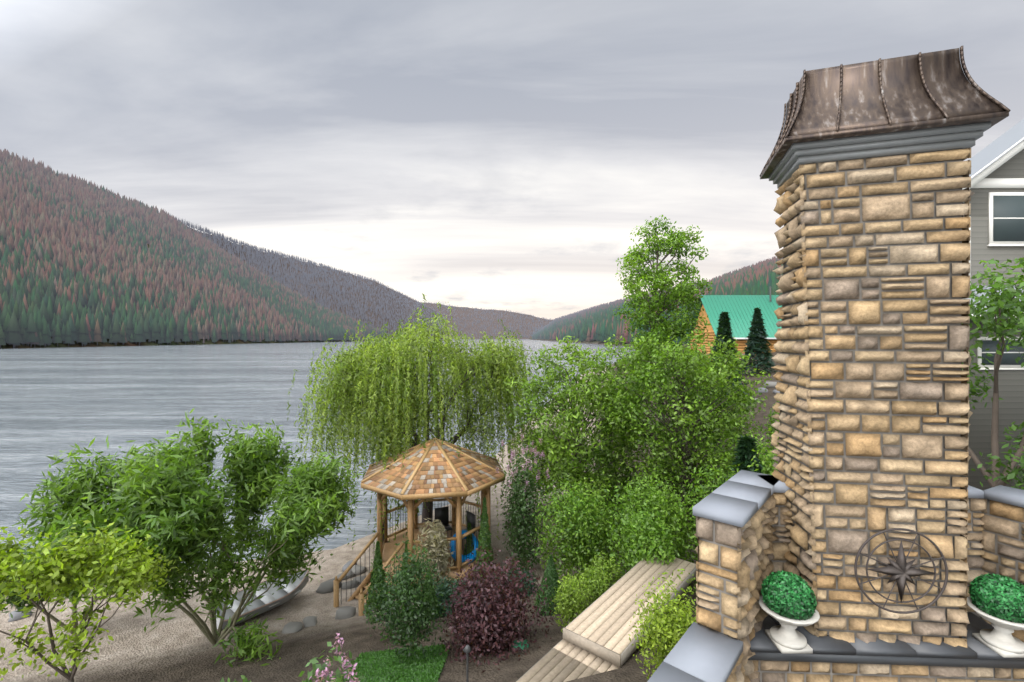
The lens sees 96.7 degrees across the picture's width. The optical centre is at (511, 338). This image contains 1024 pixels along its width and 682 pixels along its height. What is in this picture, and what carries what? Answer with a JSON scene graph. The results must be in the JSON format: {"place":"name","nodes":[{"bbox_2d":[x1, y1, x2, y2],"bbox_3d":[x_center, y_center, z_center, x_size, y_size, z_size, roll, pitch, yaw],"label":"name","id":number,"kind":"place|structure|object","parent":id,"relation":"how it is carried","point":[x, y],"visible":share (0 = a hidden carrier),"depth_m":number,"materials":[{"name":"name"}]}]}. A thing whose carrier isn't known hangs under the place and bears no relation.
{"place":"outdoors","nodes":[
{"label":"outdoors","id":0,"kind":"place"},
{"bbox_2d":[0,339,635,567],"bbox_3d":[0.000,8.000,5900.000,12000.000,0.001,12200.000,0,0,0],"label":"lake water","id":1,"kind":"structure","parent":0,"point":[53,401],"depth_m":55.80,"materials":[{"name":"grey liquid"}]},
{"bbox_2d":[463,522,476,559],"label":"conifer column","id":2,"kind":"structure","parent":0,"point":[468,538],"depth_m":13.83,"materials":[{"name":"green plant"}]},
{"bbox_2d":[0,209,982,681],"bbox_3d":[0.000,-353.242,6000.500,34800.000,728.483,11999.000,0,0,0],"label":"ground","id":3,"kind":"structure","parent":0,"point":[180,647],"depth_m":11.40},
{"bbox_2d":[0,521,163,634],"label":"small willow tree","id":4,"kind":"object","parent":3,"relation":"on","point":[20,605],"depth_m":10.70,"materials":[{"name":"green plant"}]},
{"bbox_2d":[0,519,180,681],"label":"ginkgo tree","id":5,"kind":"object","parent":3,"relation":"on","point":[92,567],"depth_m":6.28,"materials":[{"name":"green plant"}]},
{"bbox_2d":[9,406,362,666],"bbox_3d":[-6.725,4.387,10.222,6.666,5.599,4.878,0,0,-36],"label":"young willow tree","id":6,"kind":"object","parent":3,"relation":"on","point":[301,500],"depth_m":9.57,"materials":[{"name":"green plant"}]},
{"bbox_2d":[0,148,386,348],"bbox_3d":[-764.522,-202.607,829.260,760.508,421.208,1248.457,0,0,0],"label":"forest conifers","id":7,"kind":"object","parent":3,"relation":"on","point":[81,262],"visible":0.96,"depth_m":675.37,"materials":[{"name":"green plant"}]},
{"bbox_2d":[220,675,250,681],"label":"plant","id":8,"kind":"object","parent":3,"relation":"on","point":[243,677],"visible":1,"depth_m":5.31,"materials":[{"name":"green plant"}]},
{"bbox_2d":[216,569,308,628],"bbox_3d":[-6.746,7.055,12.451,1.278,0.565,2.424,0,0,40],"label":"rowboat","id":9,"kind":"object","parent":3,"relation":"on","point":[268,601],"visible":0.62,"depth_m":12.43,"materials":[{"name":"metal"}]},
{"bbox_2d":[159,211,445,337],"bbox_3d":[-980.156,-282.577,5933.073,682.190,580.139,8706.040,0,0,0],"label":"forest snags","id":10,"kind":"object","parent":3,"relation":"on","point":[259,254],"visible":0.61,"depth_m":2426.44,"materials":[{"name":"plant"}]},
{"bbox_2d":[299,633,365,681],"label":"lilac shrub","id":11,"kind":"object","parent":3,"relation":"on","point":[326,665],"visible":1,"depth_m":4.66,"materials":[{"name":"pink plant"}]},
{"bbox_2d":[364,541,388,622],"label":"conifer column","id":12,"kind":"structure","parent":3,"relation":"on","point":[378,562],"depth_m":11.09,"materials":[{"name":"green plant"}]},
{"bbox_2d":[8,381,779,633],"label":"shore rocks","id":13,"kind":"object","parent":3,"relation":"on","point":[344,612],"visible":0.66,"depth_m":13.30,"materials":[{"name":"grey stone"}]},
{"bbox_2d":[341,643,450,681],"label":"lawn","id":14,"kind":"structure","parent":3,"relation":"on","point":[376,666],"depth_m":7.92,"materials":[{"name":"green plant"}]},
{"bbox_2d":[361,566,430,643],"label":"shrub","id":15,"kind":"object","parent":3,"relation":"on","point":[383,596],"visible":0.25,"depth_m":9.48,"materials":[{"name":"green plant"}]},
{"bbox_2d":[402,541,408,583],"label":"conifer column","id":16,"kind":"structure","parent":3,"relation":"on","point":[406,546],"depth_m":12.93,"materials":[{"name":"green plant"}]},
{"bbox_2d":[378,535,445,663],"bbox_3d":[-1.778,4.821,8.190,1.193,2.532,0.996,0,0,0],"label":"shrub","id":17,"kind":"object","parent":3,"relation":"on","point":[413,616],"visible":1,"depth_m":8.08,"materials":[{"name":"green plant"}]},
{"bbox_2d":[333,438,504,615],"bbox_3d":[-3.006,5.688,13.973,4.336,4.933,6.120,0,0,35],"label":"gazebo frame","id":18,"kind":"object","parent":3,"relation":"on","point":[389,551],"visible":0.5,"depth_m":13.37,"materials":[{"name":"brown wood"}]},
{"bbox_2d":[341,501,485,603],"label":"gazebo balusters","id":19,"kind":"object","parent":18,"relation":"attached to","point":[414,543],"visible":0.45,"depth_m":14.16,"materials":[{"name":"brown wood"}]},
{"bbox_2d":[363,442,504,494],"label":"gazebo roof","id":20,"kind":"structure","parent":18,"relation":"on","point":[435,473],"depth_m":13.53,"materials":[{"name":"brown wood"}]},
{"bbox_2d":[435,506,477,564],"bbox_3d":[-1.812,6.251,14.465,1.597,1.041,2.126,0,0,0],"label":"chair","id":21,"kind":"object","parent":18,"relation":"on","point":[442,514],"visible":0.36,"depth_m":14.89,"materials":[{"name":"blue fabric"}]},
{"bbox_2d":[287,293,554,552],"bbox_3d":[-2.990,3.144,17.473,9.750,9.080,9.510,0,0,0],"label":"weeping willow tree","id":22,"kind":"object","parent":3,"relation":"on","point":[392,408],"depth_m":15.33,"materials":[{"name":"green plant"}]},
{"bbox_2d":[420,572,439,619],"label":"conifer column","id":23,"kind":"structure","parent":3,"relation":"on","point":[435,604],"depth_m":10.81,"materials":[{"name":"green plant"}]},
{"bbox_2d":[416,518,454,587],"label":"ornamental grass","id":24,"kind":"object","parent":3,"relation":"on","point":[436,547],"depth_m":12.74,"materials":[{"name":"beige plant"}]},
{"bbox_2d":[415,576,503,619],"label":"juniper shrub","id":25,"kind":"object","parent":3,"relation":"on","point":[446,590],"visible":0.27,"depth_m":11.34,"materials":[{"name":"green plant"}]},
{"bbox_2d":[474,497,495,578],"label":"conifer column","id":26,"kind":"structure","parent":3,"relation":"on","point":[484,538],"depth_m":13.20,"materials":[{"name":"green plant"}]},
{"bbox_2d":[423,302,553,338],"bbox_3d":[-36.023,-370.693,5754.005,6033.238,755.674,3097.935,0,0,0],"label":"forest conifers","id":27,"kind":"object","parent":3,"relation":"on","point":[483,326],"visible":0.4,"depth_m":5675.70,"materials":[{"name":"green plant"}]},
{"bbox_2d":[463,638,528,681],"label":"garden fixtures","id":28,"kind":"object","parent":3,"relation":"on","point":[467,649],"visible":0.68,"depth_m":7.00,"materials":[{"name":"metal"}]},
{"bbox_2d":[439,546,553,672],"bbox_3d":[-0.293,5.284,8.514,2.207,2.380,2.303,0,0,0],"label":"purple shrub","id":29,"kind":"object","parent":3,"relation":"on","point":[493,616],"visible":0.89,"depth_m":8.36,"materials":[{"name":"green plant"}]},
{"bbox_2d":[485,566,538,600],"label":"juniper shrub","id":30,"kind":"object","parent":3,"relation":"on","point":[526,583],"visible":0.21,"depth_m":12.33,"materials":[{"name":"green plant"}]},
{"bbox_2d":[495,435,549,574],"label":"shrub","id":31,"kind":"object","parent":3,"relation":"on","point":[521,506],"visible":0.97,"depth_m":13.83,"materials":[{"name":"green plant"}]},
{"bbox_2d":[509,411,585,509],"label":"shrub","id":32,"kind":"object","parent":3,"relation":"on","point":[552,489],"visible":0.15,"depth_m":17.12,"materials":[{"name":"green plant"}]},
{"bbox_2d":[532,555,562,615],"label":"conical evergreen shrub","id":33,"kind":"object","parent":3,"relation":"on","point":[551,575],"depth_m":10.34,"materials":[{"name":"green plant"}]},
{"bbox_2d":[549,572,591,632],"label":"shrub","id":34,"kind":"object","parent":3,"relation":"on","point":[568,605],"visible":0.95,"depth_m":8.99,"materials":[{"name":"green plant"}]},
{"bbox_2d":[503,335,646,544],"bbox_3d":[2.112,3.713,15.437,4.839,7.625,4.914,0,0,0],"label":"ash tree","id":35,"kind":"object","parent":3,"relation":"on","point":[554,447],"depth_m":14.70,"materials":[{"name":"green plant"}]},
{"bbox_2d":[530,471,625,587],"bbox_3d":[1.817,5.421,12.814,2.709,3.586,2.578,0,0,0],"label":"shrub","id":36,"kind":"object","parent":3,"relation":"on","point":[583,533],"visible":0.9,"depth_m":12.43,"materials":[{"name":"green plant"}]},
{"bbox_2d":[575,563,609,609],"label":"shrub","id":37,"kind":"object","parent":3,"relation":"on","point":[597,580],"visible":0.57,"depth_m":9.80,"materials":[{"name":"green plant"}]},
{"bbox_2d":[560,486,626,575],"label":"shrub","id":38,"kind":"object","parent":3,"relation":"on","point":[601,514],"visible":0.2,"depth_m":13.67,"materials":[{"name":"green plant"}]},
{"bbox_2d":[516,553,697,681],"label":"wooden steps","id":39,"kind":"structure","parent":3,"relation":"on","point":[595,639],"depth_m":7.76,"materials":[{"name":"brown wood"}]},
{"bbox_2d":[591,551,622,594],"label":"shrub","id":40,"kind":"object","parent":3,"relation":"on","point":[607,569],"visible":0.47,"depth_m":10.48,"materials":[{"name":"green plant"}]},
{"bbox_2d":[572,409,654,517],"bbox_3d":[3.585,4.485,16.523,3.064,4.423,3.191,0,0,0],"label":"shrub","id":41,"kind":"object","parent":3,"relation":"on","point":[623,467],"visible":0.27,"depth_m":16.11,"materials":[{"name":"green plant"}]},
{"bbox_2d":[588,464,691,575],"bbox_3d":[3.420,4.875,12.004,2.629,3.404,2.308,0,0,41],"label":"shrub","id":42,"kind":"object","parent":3,"relation":"on","point":[644,506],"visible":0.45,"depth_m":11.73,"materials":[{"name":"green plant"}]},
{"bbox_2d":[607,506,679,575],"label":"shrub","id":43,"kind":"object","parent":3,"relation":"on","point":[643,543],"visible":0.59,"depth_m":10.46,"materials":[{"name":"green plant"}]},
{"bbox_2d":[608,455,701,568],"bbox_3d":[4.434,5.459,14.134,2.783,3.637,2.832,0,0,34],"label":"shrub","id":44,"kind":"object","parent":3,"relation":"on","point":[674,482],"visible":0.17,"depth_m":14.03,"materials":[{"name":"green plant"}]},
{"bbox_2d":[532,257,782,344],"bbox_3d":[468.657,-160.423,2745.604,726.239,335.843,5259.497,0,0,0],"label":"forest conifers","id":45,"kind":"object","parent":3,"relation":"on","point":[597,323],"visible":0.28,"depth_m":657.59,"materials":[{"name":"green plant"}]},
{"bbox_2d":[602,215,720,464],"bbox_3d":[6.248,0.232,18.900,5.190,10.402,5.130,0,0,0],"label":"tall ash tree","id":46,"kind":"object","parent":3,"relation":"on","point":[683,289],"depth_m":18.56,"materials":[{"name":"green plant"}]},
{"bbox_2d":[628,569,695,679],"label":"shrub","id":47,"kind":"object","parent":3,"relation":"on","point":[670,637],"visible":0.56,"depth_m":6.48,"materials":[{"name":"green plant"}]},
{"bbox_2d":[595,330,771,558],"bbox_3d":[5.514,3.507,14.766,5.591,7.534,5.099,0,0,0],"label":"broad tree","id":48,"kind":"object","parent":3,"relation":"on","point":[734,365],"depth_m":14.06,"materials":[{"name":"green plant"}]},
{"bbox_2d":[641,395,729,501],"bbox_3d":[6.126,3.950,16.375,2.943,3.949,2.766,0,0,0],"label":"shrub","id":49,"kind":"object","parent":3,"relation":"on","point":[701,465],"visible":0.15,"depth_m":15.97,"materials":[{"name":"green plant"}]},
{"bbox_2d":[674,451,739,589],"bbox_3d":[5.075,4.542,10.965,2.408,3.437,2.155,0,0,-22],"label":"shrub","id":50,"kind":"object","parent":3,"relation":"on","point":[693,524],"visible":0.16,"depth_m":11.10,"materials":[{"name":"green plant"}]},
{"bbox_2d":[681,384,759,453],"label":"shrub","id":51,"kind":"object","parent":3,"relation":"on","point":[745,425],"visible":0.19,"depth_m":18.51,"materials":[{"name":"green plant"}]},
{"bbox_2d":[708,311,748,399],"bbox_3d":[13.910,1.353,30.028,3.411,6.295,3.550,0,0,0],"label":"conifer","id":52,"kind":"object","parent":3,"relation":"on","point":[724,328],"depth_m":29.71,"materials":[{"name":"green plant"}]},
{"bbox_2d":[690,304,780,360],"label":"cabin logs","id":53,"kind":"object","parent":3,"relation":"on","point":[739,342],"visible":0.11,"depth_m":51.31,"materials":[{"name":"orange wood"}]},
{"bbox_2d":[709,449,773,492],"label":"shrub","id":54,"kind":"object","parent":3,"relation":"on","point":[765,461],"visible":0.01,"depth_m":15.10,"materials":[{"name":"green plant"}]},
{"bbox_2d":[725,434,763,477],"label":"conifer shrub","id":55,"kind":"object","parent":3,"relation":"on","point":[745,453],"visible":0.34,"depth_m":12.07,"materials":[{"name":"green plant"}]},
{"bbox_2d":[721,428,778,479],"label":"shrub","id":56,"kind":"object","parent":3,"relation":"on","point":[761,456],"visible":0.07,"depth_m":12.79,"materials":[{"name":"green plant"}]},
{"bbox_2d":[741,307,777,373],"bbox_3d":[20.597,0.294,38.003,3.201,5.812,3.411,0,0,0],"label":"conifer tree","id":57,"kind":"object","parent":3,"relation":"on","point":[757,323],"depth_m":37.60,"materials":[{"name":"green plant"}]},
{"bbox_2d":[747,428,777,474],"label":"shrub","id":58,"kind":"object","parent":3,"relation":"on","point":[762,449],"visible":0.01,"depth_m":9.97,"materials":[{"name":"green plant"}]},
{"bbox_2d":[758,401,778,448],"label":"shrub","id":59,"kind":"object","parent":3,"relation":"on","point":[770,421],"visible":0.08,"depth_m":17.40,"materials":[{"name":"green plant"}]},
{"bbox_2d":[699,148,1023,681],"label":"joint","id":60,"kind":"object","parent":3,"relation":"on","point":[895,361],"visible":0.25,"depth_m":4.89,"materials":[{"name":"grey concrete"}]},
{"bbox_2d":[647,470,1023,681],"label":"wall capstones","id":61,"kind":"object","parent":60,"relation":"on","point":[700,652],"visible":0.66,"depth_m":4.69,"materials":[{"name":"grey stone"}]},
{"bbox_2d":[694,147,1023,681],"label":"fireplace stones","id":62,"kind":"object","parent":60,"relation":"attached to","point":[753,568],"visible":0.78,"depth_m":4.86,"materials":[{"name":"beige stone"}]},
{"bbox_2d":[769,121,990,188],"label":"chimney cornice","id":63,"kind":"structure","parent":60,"relation":"attached to","point":[796,155],"depth_m":4.74,"materials":[{"name":"grey metal"}]},
{"bbox_2d":[760,46,1010,178],"bbox_3d":[4.005,-2.535,5.181,1.891,0.849,1.253,0,0,17],"label":"chimney cap","id":64,"kind":"object","parent":60,"relation":"on","point":[919,90],"visible":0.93,"depth_m":4.74,"materials":[{"name":"brown metal"}]},
{"bbox_2d":[748,612,1023,668],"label":"hearth ledge","id":65,"kind":"object","parent":60,"relation":"attached to","point":[829,649],"visible":0.25,"depth_m":4.81,"materials":[{"name":"grey stone"}]},
{"bbox_2d":[758,595,1023,657],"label":"urn planters","id":66,"kind":"object","parent":65,"relation":"on","point":[785,637],"visible":0.73,"depth_m":4.76,"materials":[{"name":"white ceramic"}]},
{"bbox_2d":[761,570,1023,623],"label":"boxwood balls","id":67,"kind":"object","parent":66,"relation":"in","point":[789,595],"visible":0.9,"depth_m":4.73},
{"bbox_2d":[854,528,947,613],"bbox_3d":[4.101,2.456,4.782,0.902,0.903,0.072,0,0,7],"label":"compass rose ornament","id":68,"kind":"object","parent":60,"relation":"attached to","point":[901,571],"visible":1,"depth_m":4.79,"materials":[{"name":"black metal"}]},
{"bbox_2d":[962,258,1023,489],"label":"tree","id":69,"kind":"object","parent":3,"relation":"on","point":[1009,307],"depth_m":8.83,"materials":[{"name":"green plant"}]},
{"bbox_2d":[0,0,1023,319],"label":"sky","id":70,"kind":"structure","parent":0,"point":[504,155],"materials":[{"name":"grey"}]},
{"bbox_2d":[686,286,781,338],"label":"roof","id":71,"kind":"structure","parent":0,"point":[740,308],"depth_m":51.16,"materials":[{"name":"teal metal"}]},
{"bbox_2d":[960,149,1023,512],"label":"house walls","id":72,"kind":"structure","parent":0,"point":[1011,392],"depth_m":12.00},
{"bbox_2d":[962,137,1023,369],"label":"house trim","id":73,"kind":"structure","parent":72,"relation":"attached to","point":[1005,218],"depth_m":11.95,"materials":[{"name":"white wood"}]},
{"bbox_2d":[965,119,1023,318],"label":"metal roof","id":74,"kind":"structure","parent":72,"relation":"on","point":[997,147],"depth_m":12.19,"materials":[{"name":"grey metal"}]}
]}

